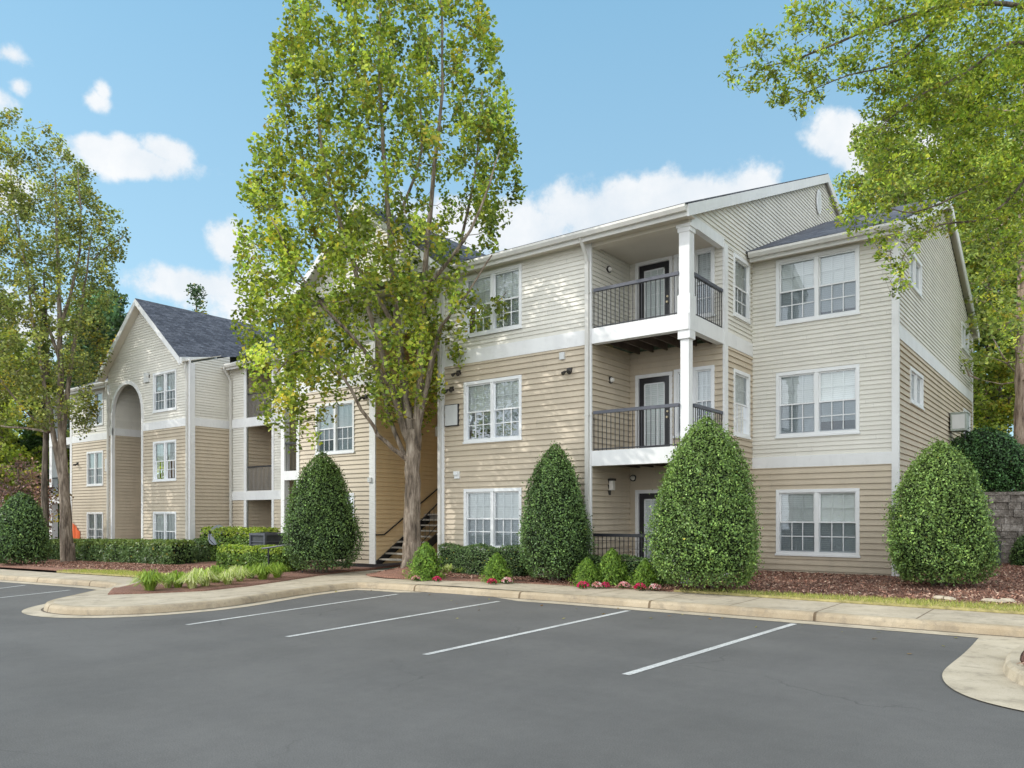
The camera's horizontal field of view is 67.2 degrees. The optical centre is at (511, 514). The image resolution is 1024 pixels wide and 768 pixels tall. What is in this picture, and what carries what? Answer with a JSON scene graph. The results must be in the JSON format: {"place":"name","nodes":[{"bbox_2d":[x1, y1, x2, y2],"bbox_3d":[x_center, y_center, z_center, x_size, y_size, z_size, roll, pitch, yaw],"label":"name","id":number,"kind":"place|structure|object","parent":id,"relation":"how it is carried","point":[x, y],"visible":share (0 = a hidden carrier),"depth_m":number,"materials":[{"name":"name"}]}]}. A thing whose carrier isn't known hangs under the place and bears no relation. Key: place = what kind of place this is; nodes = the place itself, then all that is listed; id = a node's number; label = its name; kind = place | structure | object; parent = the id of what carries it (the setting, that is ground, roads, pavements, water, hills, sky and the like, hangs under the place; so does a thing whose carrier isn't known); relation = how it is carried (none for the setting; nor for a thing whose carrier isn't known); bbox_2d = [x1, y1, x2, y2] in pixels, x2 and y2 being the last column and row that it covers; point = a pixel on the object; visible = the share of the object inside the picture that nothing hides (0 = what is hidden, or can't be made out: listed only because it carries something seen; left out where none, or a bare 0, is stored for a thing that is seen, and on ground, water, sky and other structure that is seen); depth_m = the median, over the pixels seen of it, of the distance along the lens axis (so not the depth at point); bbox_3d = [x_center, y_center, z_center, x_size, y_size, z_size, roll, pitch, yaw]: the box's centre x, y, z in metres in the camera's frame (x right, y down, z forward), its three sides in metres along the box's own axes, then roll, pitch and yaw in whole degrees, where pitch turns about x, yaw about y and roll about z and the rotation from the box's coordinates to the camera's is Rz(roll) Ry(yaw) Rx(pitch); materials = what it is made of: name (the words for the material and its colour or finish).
{"place":"outdoors","nodes":[
{"label":"outdoors","id":0,"kind":"place"},
{"bbox_2d":[126,569,173,590],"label":"ornamental grass","id":1,"kind":"object","parent":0,"point":[149,579],"depth_m":17.27,"materials":[{"name":"green plant"}]},
{"bbox_2d":[158,573,175,587],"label":"ornamental grass","id":2,"kind":"object","parent":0,"point":[168,585],"depth_m":18.09,"materials":[{"name":"green plant"}]},
{"bbox_2d":[164,570,184,587],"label":"ornamental grass","id":3,"kind":"object","parent":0,"point":[175,575],"depth_m":18.02,"materials":[{"name":"green plant"}]},
{"bbox_2d":[176,571,207,588],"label":"ornamental grass","id":4,"kind":"object","parent":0,"point":[191,580],"depth_m":17.68,"materials":[{"name":"green plant"}]},
{"bbox_2d":[192,567,220,585],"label":"ornamental grass","id":5,"kind":"object","parent":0,"point":[207,574],"depth_m":18.22,"materials":[{"name":"green plant"}]},
{"bbox_2d":[209,565,225,582],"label":"ornamental grass","id":6,"kind":"object","parent":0,"point":[217,568],"depth_m":19.45,"materials":[{"name":"green plant"}]},
{"bbox_2d":[215,569,242,584],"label":"ornamental grass","id":7,"kind":"object","parent":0,"point":[228,576],"depth_m":18.75,"materials":[{"name":"green plant"}]},
{"bbox_2d":[232,566,252,581],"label":"ornamental grass","id":8,"kind":"object","parent":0,"point":[242,571],"depth_m":19.69,"materials":[{"name":"green plant"}]},
{"bbox_2d":[248,563,281,579],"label":"ornamental grass","id":9,"kind":"object","parent":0,"point":[264,571],"depth_m":20.29,"materials":[{"name":"green plant"}]},
{"bbox_2d":[270,561,291,577],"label":"ornamental grass","id":10,"kind":"object","parent":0,"point":[278,567],"depth_m":21.01,"materials":[{"name":"green plant"}]},
{"bbox_2d":[0,567,1023,767],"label":"road","id":11,"kind":"structure","parent":0,"point":[175,691],"depth_m":7.86,"materials":[{"name":"grey asphalt"}]},
{"bbox_2d":[185,594,396,624],"bbox_3d":[-3.974,1.803,15.140,0.104,0.017,5.713,0,0,28],"label":"parking line","id":12,"kind":"object","parent":11,"relation":"on","point":[285,610],"visible":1,"depth_m":14.54,"materials":[{"name":"white paint"}]},
{"bbox_2d":[285,601,499,636],"bbox_3d":[-1.794,1.795,13.711,0.104,0.001,5.585,0,0,33],"label":"parking line","id":13,"kind":"object","parent":11,"relation":"on","point":[388,619],"visible":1,"depth_m":13.12,"materials":[{"name":"white paint"}]},
{"bbox_2d":[0,574,1023,636],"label":"kerb","id":14,"kind":"structure","parent":11,"relation":"on","point":[51,606],"depth_m":14.55,"materials":[{"name":"concrete"}]},
{"bbox_2d":[0,580,1023,640],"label":"gutter pan","id":15,"kind":"object","parent":11,"relation":"on","point":[34,611],"visible":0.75,"depth_m":14.26,"materials":[{"name":"concrete"}]},
{"bbox_2d":[8,580,1023,637],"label":"gutter grime","id":16,"kind":"object","parent":15,"relation":"on","point":[530,599],"visible":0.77,"depth_m":14.64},
{"bbox_2d":[424,610,628,654],"bbox_3d":[0.533,1.795,12.203,0.104,0.001,5.652,0,0,36],"label":"parking line","id":17,"kind":"object","parent":11,"relation":"on","point":[443,650],"visible":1,"depth_m":11.58,"materials":[{"name":"white paint"}]},
{"bbox_2d":[623,623,794,674],"bbox_3d":[2.969,1.795,10.706,0.104,0.001,5.285,0,0,40],"label":"parking line","id":18,"kind":"object","parent":11,"relation":"on","point":[695,653],"visible":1,"depth_m":10.14,"materials":[{"name":"white paint"}]},
{"bbox_2d":[942,637,1023,710],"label":"gutter apron","id":19,"kind":"object","parent":11,"relation":"on","point":[975,670],"visible":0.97,"depth_m":8.58,"materials":[{"name":"concrete"}]},
{"bbox_2d":[1003,645,1023,685],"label":"kerb","id":20,"kind":"structure","parent":19,"relation":"on","point":[1013,670],"depth_m":8.55,"materials":[{"name":"concrete"}]},
{"bbox_2d":[0,569,1023,625],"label":"pavement","id":21,"kind":"structure","parent":0,"point":[101,597],"depth_m":15.80,"materials":[{"name":"concrete"}]},
{"bbox_2d":[0,557,436,594],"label":"mulch bed","id":22,"kind":"object","parent":21,"relation":"on","point":[161,588],"visible":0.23,"depth_m":21.98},
{"bbox_2d":[0,491,54,563],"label":"rounded shrub","id":23,"kind":"object","parent":22,"relation":"on","point":[24,534],"visible":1,"depth_m":30.46,"materials":[{"name":"green plant"}]},
{"bbox_2d":[20,265,56,560],"bbox_3d":[-20.359,-4.158,33.354,1.542,13.362,1.541,0,0,37],"label":"broadleaf tree","id":24,"kind":"object","parent":22,"relation":"on","point":[44,481],"visible":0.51,"depth_m":33.37,"materials":[{"name":"green plant"}]},
{"bbox_2d":[0,107,130,561],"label":"shade tree","id":25,"kind":"object","parent":22,"relation":"on","point":[63,412],"visible":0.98,"depth_m":32.73,"materials":[{"name":"green plant"}]},
{"bbox_2d":[0,559,210,573],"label":"mulch chips","id":26,"kind":"object","parent":22,"relation":"on","point":[151,566],"visible":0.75,"depth_m":28.52,"materials":[{"name":"brown wood"}]},
{"bbox_2d":[56,568,167,576],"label":"grass","id":27,"kind":"structure","parent":22,"relation":"on","point":[119,572],"depth_m":24.32,"materials":[{"name":"green plant"}]},
{"bbox_2d":[48,538,197,564],"bbox_3d":[-17.140,1.498,32.961,12.327,1.212,1.371,0,0,37],"label":"clipped hedge","id":28,"kind":"object","parent":22,"relation":"on","point":[158,551],"visible":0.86,"depth_m":30.83,"materials":[{"name":"green plant"}]},
{"bbox_2d":[193,538,214,561],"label":"clipped hedge","id":29,"kind":"object","parent":22,"relation":"on","point":[203,553],"visible":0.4,"depth_m":30.32,"materials":[{"name":"green plant"}]},
{"bbox_2d":[208,525,223,544],"bbox_3d":[-11.622,1.123,30.152,0.607,1.478,0.591,0,0,-36],"label":"satellite dish","id":30,"kind":"object","parent":22,"relation":"on","point":[211,540],"visible":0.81,"depth_m":30.20,"materials":[{"name":"grey metal"}]},
{"bbox_2d":[197,526,279,561],"bbox_3d":[-10.582,1.126,29.975,3.926,1.462,1.243,0,0,35],"label":"clipped hedge","id":31,"kind":"object","parent":22,"relation":"on","point":[240,535],"visible":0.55,"depth_m":29.73,"materials":[{"name":"green plant"}]},
{"bbox_2d":[216,544,301,571],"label":"clipped hedge","id":32,"kind":"object","parent":22,"relation":"on","point":[229,555],"visible":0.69,"depth_m":23.89,"materials":[{"name":"green plant"}]},
{"bbox_2d":[249,532,286,545],"bbox_3d":[-8.102,1.187,25.600,0.860,1.249,0.860,0,0,37],"label":"air conditioner","id":33,"kind":"object","parent":22,"relation":"on","point":[267,538],"visible":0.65,"depth_m":25.32,"materials":[{"name":"metal"}]},
{"bbox_2d":[278,450,366,572],"bbox_3d":[-5.752,-0.079,23.182,2.504,3.800,2.609,0,0,37],"label":"cone shrub","id":34,"kind":"object","parent":22,"relation":"on","point":[322,525],"visible":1,"depth_m":22.55,"materials":[{"name":"green plant"}]},
{"bbox_2d":[366,564,1023,614],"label":"mulch bed","id":35,"kind":"object","parent":21,"relation":"on","point":[397,573],"visible":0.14,"depth_m":17.04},
{"bbox_2d":[229,0,527,567],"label":"shade tree","id":36,"kind":"object","parent":35,"relation":"on","point":[410,422],"visible":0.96,"depth_m":20.52,"materials":[{"name":"green plant"}]},
{"bbox_2d":[402,541,450,580],"bbox_3d":[-2.218,1.212,19.921,1.250,1.085,1.306,0,0,37],"label":"dwarf conifer","id":37,"kind":"object","parent":35,"relation":"on","point":[425,558],"visible":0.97,"depth_m":19.69,"materials":[{"name":"green plant"}]},
{"bbox_2d":[437,542,528,576],"bbox_3d":[-0.777,1.199,20.683,3.011,0.907,0.602,0,0,37],"label":"clipped hedge","id":38,"kind":"object","parent":35,"relation":"on","point":[472,561],"visible":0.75,"depth_m":20.58,"materials":[{"name":"green plant"}]},
{"bbox_2d":[480,551,513,583],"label":"dwarf conifer","id":39,"kind":"object","parent":35,"relation":"on","point":[497,569],"visible":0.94,"depth_m":18.65,"materials":[{"name":"green plant"}]},
{"bbox_2d":[516,440,597,581],"bbox_3d":[1.055,-0.065,18.639,2.003,3.525,1.982,0,0,37],"label":"cone shrub","id":40,"kind":"object","parent":35,"relation":"on","point":[554,531],"visible":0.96,"depth_m":18.17,"materials":[{"name":"green plant"}]},
{"bbox_2d":[442,571,687,589],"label":"flowers","id":41,"kind":"object","parent":35,"relation":"on","point":[544,579],"visible":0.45,"depth_m":18.87,"materials":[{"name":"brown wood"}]},
{"bbox_2d":[568,557,603,587],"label":"dwarf conifer","id":42,"kind":"object","parent":35,"relation":"on","point":[587,569],"visible":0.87,"depth_m":17.56,"materials":[{"name":"green plant"}]},
{"bbox_2d":[591,548,633,585],"bbox_3d":[2.320,1.226,17.786,1.087,0.978,1.136,0,0,-6],"label":"dwarf conifer","id":43,"kind":"object","parent":35,"relation":"on","point":[612,568],"visible":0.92,"depth_m":17.61,"materials":[{"name":"green plant"}]},
{"bbox_2d":[250,173,979,583],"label":"apartment building","id":44,"kind":"structure","parent":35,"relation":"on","point":[794,347],"depth_m":19.95,"materials":[{"name":"beige plastic"}]},
{"bbox_2d":[315,312,354,369],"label":"window","id":45,"kind":"structure","parent":44,"relation":"in","point":[337,333],"depth_m":25.70,"materials":[{"name":"white glass"}]},
{"bbox_2d":[315,400,354,454],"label":"window","id":46,"kind":"structure","parent":44,"relation":"in","point":[336,438],"depth_m":25.69,"materials":[{"name":"glass"}]},
{"bbox_2d":[463,263,521,338],"bbox_3d":[-0.509,-5.750,20.885,2.040,1.700,0.180,0,0,37],"label":"window","id":47,"kind":"structure","parent":44,"relation":"in","point":[490,284],"depth_m":20.82,"materials":[{"name":"white glass"}]},
{"bbox_2d":[463,375,521,443],"bbox_3d":[-0.509,-2.825,20.885,2.040,1.710,0.180,0,0,37],"label":"window","id":48,"kind":"structure","parent":44,"relation":"in","point":[492,407],"depth_m":20.86,"materials":[{"name":"glass"}]},
{"bbox_2d":[464,488,521,550],"bbox_3d":[-0.509,0.115,20.885,2.040,1.670,0.180,0,0,37],"label":"window","id":49,"kind":"structure","parent":44,"relation":"in","point":[491,515],"depth_m":20.86,"materials":[{"name":"white plastic"}]},
{"bbox_2d":[635,490,671,572],"bbox_3d":[3.724,0.420,20.146,1.070,2.160,0.125,0,0,37],"label":"door","id":50,"kind":"structure","parent":44,"relation":"in","point":[643,499],"depth_m":20.34,"materials":[{"name":"black paint"}]},
{"bbox_2d":[635,255,672,320],"bbox_3d":[3.724,-5.580,20.146,1.070,2.160,0.125,0,0,37],"label":"door","id":51,"kind":"structure","parent":44,"relation":"in","point":[664,265],"depth_m":20.15,"materials":[{"name":"black paint"}]},
{"bbox_2d":[635,371,672,447],"bbox_3d":[3.724,-2.610,20.146,1.070,2.160,0.125,0,0,37],"label":"door","id":52,"kind":"structure","parent":44,"relation":"in","point":[655,388],"depth_m":20.15,"materials":[{"name":"black paint"}]},
{"bbox_2d":[673,365,714,437],"bbox_3d":[4.616,-2.845,19.470,1.130,1.750,0.180,0,0,37],"label":"window","id":53,"kind":"structure","parent":44,"relation":"in","point":[703,376],"depth_m":19.40,"materials":[{"name":"white glass"}]},
{"bbox_2d":[674,246,714,317],"bbox_3d":[4.616,-5.795,19.470,1.130,1.750,0.180,0,0,37],"label":"window","id":54,"kind":"structure","parent":44,"relation":"in","point":[704,259],"depth_m":19.37,"materials":[{"name":"glass"}]},
{"bbox_2d":[733,252,750,324],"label":"window","id":55,"kind":"structure","parent":44,"relation":"in","point":[741,268],"depth_m":20.10,"materials":[{"name":"glass"}]},
{"bbox_2d":[733,368,750,439],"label":"window","id":56,"kind":"structure","parent":44,"relation":"in","point":[741,381],"depth_m":20.05,"materials":[{"name":"white glass"}]},
{"bbox_2d":[775,244,860,326],"bbox_3d":[7.735,-5.775,19.545,2.080,1.710,0.180,0,0,37],"label":"window","id":57,"kind":"structure","parent":44,"relation":"in","point":[823,285],"depth_m":19.51,"materials":[{"name":"glass"}]},
{"bbox_2d":[775,364,860,438],"bbox_3d":[7.735,-2.845,19.545,2.080,1.710,0.180,0,0,37],"label":"window","id":58,"kind":"structure","parent":44,"relation":"in","point":[819,401],"depth_m":19.51,"materials":[{"name":"glass"}]},
{"bbox_2d":[775,488,860,557],"bbox_3d":[7.735,0.195,19.545,2.080,1.710,0.180,0,0,37],"label":"window","id":59,"kind":"structure","parent":44,"relation":"in","point":[809,522],"depth_m":19.51,"materials":[{"name":"white plastic"}]},
{"bbox_2d":[908,247,922,298],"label":"window","id":60,"kind":"structure","parent":44,"relation":"in","point":[915,269],"depth_m":20.18,"materials":[{"name":"white plastic"}]},
{"bbox_2d":[909,366,924,410],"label":"window","id":61,"kind":"structure","parent":44,"relation":"in","point":[916,387],"depth_m":20.32,"materials":[{"name":"white plastic"}]},
{"bbox_2d":[961,321,969,355],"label":"window","id":62,"kind":"structure","parent":44,"relation":"in","point":[965,347],"depth_m":27.60,"materials":[{"name":"white plastic"}]},
{"bbox_2d":[572,553,667,583],"bbox_3d":[2.548,1.270,18.272,2.549,0.732,0.460,0,0,37],"label":"clipped hedge","id":63,"kind":"object","parent":35,"relation":"on","point":[632,564],"visible":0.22,"depth_m":17.93,"materials":[{"name":"green plant"}]},
{"bbox_2d":[627,559,662,588],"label":"dwarf conifer","id":64,"kind":"object","parent":35,"relation":"on","point":[646,576],"visible":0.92,"depth_m":17.07,"materials":[{"name":"green plant"}]},
{"bbox_2d":[639,412,764,589],"bbox_3d":[4.142,-0.252,16.583,2.734,3.894,2.600,0,0,37],"label":"cone shrub","id":65,"kind":"object","parent":35,"relation":"on","point":[706,517],"visible":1,"depth_m":15.81,"materials":[{"name":"green plant"}]},
{"bbox_2d":[674,587,1023,614],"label":"turf","id":66,"kind":"structure","parent":35,"relation":"on","point":[893,603],"depth_m":14.21,"materials":[{"name":"green plant"}]},
{"bbox_2d":[689,570,1023,605],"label":"mulch chips","id":67,"kind":"object","parent":35,"relation":"on","point":[908,590],"visible":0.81,"depth_m":16.40,"materials":[{"name":"brown wood"}]},
{"bbox_2d":[880,437,1005,585],"bbox_3d":[9.200,-0.033,16.537,2.364,3.287,2.348,0,0,37],"label":"cone shrub","id":68,"kind":"object","parent":35,"relation":"on","point":[940,522],"visible":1,"depth_m":15.90,"materials":[{"name":"green plant"}]},
{"bbox_2d":[921,562,1023,581],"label":"mulch chips","id":69,"kind":"object","parent":35,"relation":"on","point":[1021,572],"visible":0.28,"depth_m":18.62,"materials":[{"name":"brown wood"}]},
{"bbox_2d":[989,540,1001,565],"bbox_3d":[12.825,1.042,20.600,0.418,0.715,0.418,0,0,37],"label":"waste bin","id":70,"kind":"object","parent":35,"relation":"on","point":[998,556],"visible":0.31,"depth_m":20.37,"materials":[{"name":"green metal"}]},
{"bbox_2d":[983,491,1023,563],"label":"retaining wall","id":71,"kind":"structure","parent":35,"relation":"on","point":[1008,507],"depth_m":21.26,"materials":[{"name":"grey stone"}]},
{"bbox_2d":[1008,535,1023,565],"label":"rounded shrub","id":72,"kind":"object","parent":35,"relation":"on","point":[1016,555],"visible":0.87,"depth_m":20.47,"materials":[{"name":"green plant"}]},
{"bbox_2d":[0,0,1023,490],"label":"sky","id":73,"kind":"structure","parent":0,"point":[623,110],"materials":[{"name":"blue"}]},
{"label":"terrace","id":74,"kind":"structure","parent":0,"visible":0},
{"bbox_2d":[950,411,969,438],"bbox_3d":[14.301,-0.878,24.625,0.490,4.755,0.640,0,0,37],"label":"utility cabinet","id":75,"kind":"object","parent":74,"relation":"on","point":[959,421],"visible":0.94,"depth_m":24.39,"materials":[{"name":"grey metal"}]},
{"bbox_2d":[937,32,1023,491],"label":"tree","id":76,"kind":"object","parent":74,"relation":"on","point":[1018,383],"visible":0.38,"depth_m":26.94,"materials":[{"name":"green plant"}]},
{"bbox_2d":[951,423,1023,491],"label":"rounded shrub","id":77,"kind":"object","parent":74,"relation":"on","point":[996,458],"visible":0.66,"depth_m":23.61,"materials":[{"name":"green plant"}]},
{"bbox_2d":[959,108,1017,396],"bbox_3d":[23.836,-9.727,33.566,8.079,18.954,8.000,0,0,6],"label":"broadleaf tree","id":78,"kind":"object","parent":74,"relation":"on","point":[980,362],"visible":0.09,"depth_m":34.79,"materials":[{"name":"green plant"}]},
{"bbox_2d":[960,47,1022,299],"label":"broadleaf tree","id":79,"kind":"object","parent":74,"relation":"on","point":[981,137],"visible":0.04,"depth_m":40.36,"materials":[{"name":"green plant"}]},
{"bbox_2d":[973,355,1014,489],"bbox_3d":[18.885,-3.217,30.004,3.252,6.075,3.354,0,0,-20],"label":"bushy tree","id":80,"kind":"object","parent":74,"relation":"on","point":[996,372],"visible":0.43,"depth_m":29.55,"materials":[{"name":"green plant"}]},
{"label":"ground","id":81,"kind":"structure","parent":0,"visible":0},
{"bbox_2d":[0,292,25,471],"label":"broadleaf tree","id":82,"kind":"object","parent":81,"relation":"on","point":[12,328],"visible":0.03,"depth_m":53.35,"materials":[{"name":"green plant"}]},
{"bbox_2d":[0,328,49,506],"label":"broadleaf tree","id":83,"kind":"object","parent":81,"relation":"on","point":[8,454],"visible":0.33,"depth_m":43.51,"materials":[{"name":"green plant"}]},
{"bbox_2d":[0,454,73,559],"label":"purple leaf tree","id":84,"kind":"object","parent":81,"relation":"on","point":[28,475],"visible":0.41,"depth_m":35.88,"materials":[{"name":"brown plant"}]},
{"bbox_2d":[17,344,69,538],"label":"conifer tree","id":85,"kind":"object","parent":81,"relation":"on","point":[29,441],"visible":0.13,"depth_m":45.19,"materials":[{"name":"green plant"}]},
{"bbox_2d":[58,397,69,519],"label":"broadleaf tree","id":86,"kind":"object","parent":81,"relation":"on","point":[68,454],"visible":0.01,"depth_m":54.98,"materials":[{"name":"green plant"}]},
{"bbox_2d":[53,281,119,408],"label":"broadleaf tree","id":87,"kind":"object","parent":81,"relation":"on","point":[113,313],"visible":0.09,"depth_m":57.06,"materials":[{"name":"green plant"}]},
{"bbox_2d":[69,290,129,348],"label":"broadleaf tree","id":88,"kind":"object","parent":81,"relation":"on","point":[116,324],"visible":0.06,"depth_m":61.41,"materials":[{"name":"green plant"}]},
{"bbox_2d":[184,283,208,314],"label":"conifer tree","id":89,"kind":"object","parent":81,"relation":"on","point":[195,294],"visible":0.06,"depth_m":54.87,"materials":[{"name":"green plant"}]},
{"bbox_2d":[38,211,358,543],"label":"apartment building","id":90,"kind":"structure","parent":81,"relation":"on","point":[182,442],"depth_m":32.93,"materials":[{"name":"beige plastic"}]},
{"bbox_2d":[72,522,79,538],"bbox_3d":[-22.120,0.975,39.075,0.869,1.450,0.063,0,0,36],"label":"orange banner","id":91,"kind":"object","parent":90,"relation":"attached to","point":[76,532],"visible":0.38,"depth_m":39.14,"materials":[{"name":"fabric"}]},
{"bbox_2d":[86,390,103,426],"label":"window","id":92,"kind":"structure","parent":90,"relation":"in","point":[99,394],"depth_m":37.88,"materials":[{"name":"glass"}]},
{"bbox_2d":[86,450,103,486],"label":"window","id":93,"kind":"structure","parent":90,"relation":"in","point":[95,459],"depth_m":37.93,"materials":[{"name":"glass"}]},
{"bbox_2d":[87,512,102,538],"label":"window","id":94,"kind":"structure","parent":90,"relation":"in","point":[94,519],"depth_m":37.96,"materials":[{"name":"white plastic"}]},
{"bbox_2d":[152,369,176,412],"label":"window","id":95,"kind":"structure","parent":90,"relation":"in","point":[164,383],"depth_m":32.62,"materials":[{"name":"glass"}]},
{"bbox_2d":[152,439,176,481],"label":"window","id":96,"kind":"structure","parent":90,"relation":"in","point":[164,452],"depth_m":32.60,"materials":[{"name":"white glass"}]},
{"bbox_2d":[153,512,176,543],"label":"window","id":97,"kind":"structure","parent":90,"relation":"in","point":[164,523],"depth_m":32.62,"materials":[{"name":"white plastic"}]},
{"bbox_2d":[717,0,1023,362],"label":"overhanging tree","id":98,"kind":"object","parent":81,"relation":"on","point":[933,84],"visible":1,"depth_m":13.59,"materials":[{"name":"green plant"}]},
{"bbox_2d":[832,117,944,216],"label":"broadleaf tree","id":99,"kind":"object","parent":81,"relation":"on","point":[844,185],"visible":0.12,"depth_m":41.37,"materials":[{"name":"green plant"}]},
{"bbox_2d":[868,166,945,212],"bbox_3d":[19.336,-7.501,37.908,4.722,19.229,4.533,0,0,12],"label":"broadleaf tree","id":100,"kind":"object","parent":81,"relation":"on","point":[903,188],"visible":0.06,"depth_m":37.61,"materials":[{"name":"green plant"}]},
{"bbox_2d":[865,50,1012,352],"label":"broadleaf tree","id":101,"kind":"object","parent":81,"relation":"on","point":[923,128],"visible":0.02,"depth_m":42.87,"materials":[{"name":"green plant"}]},
{"bbox_2d":[926,144,1018,491],"bbox_3d":[22.284,-7.660,36.013,7.465,19.546,7.018,0,0,37],"label":"broadleaf tree","id":102,"kind":"object","parent":81,"relation":"on","point":[1009,351],"visible":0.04,"depth_m":35.03,"materials":[{"name":"green plant"}]},
{"bbox_2d":[973,379,1003,423],"bbox_3d":[20.186,-1.907,32.970,1.993,8.015,1.854,0,0,37],"label":"bushy tree","id":103,"kind":"object","parent":81,"relation":"on","point":[987,393],"visible":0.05,"depth_m":32.83,"materials":[{"name":"green plant"}]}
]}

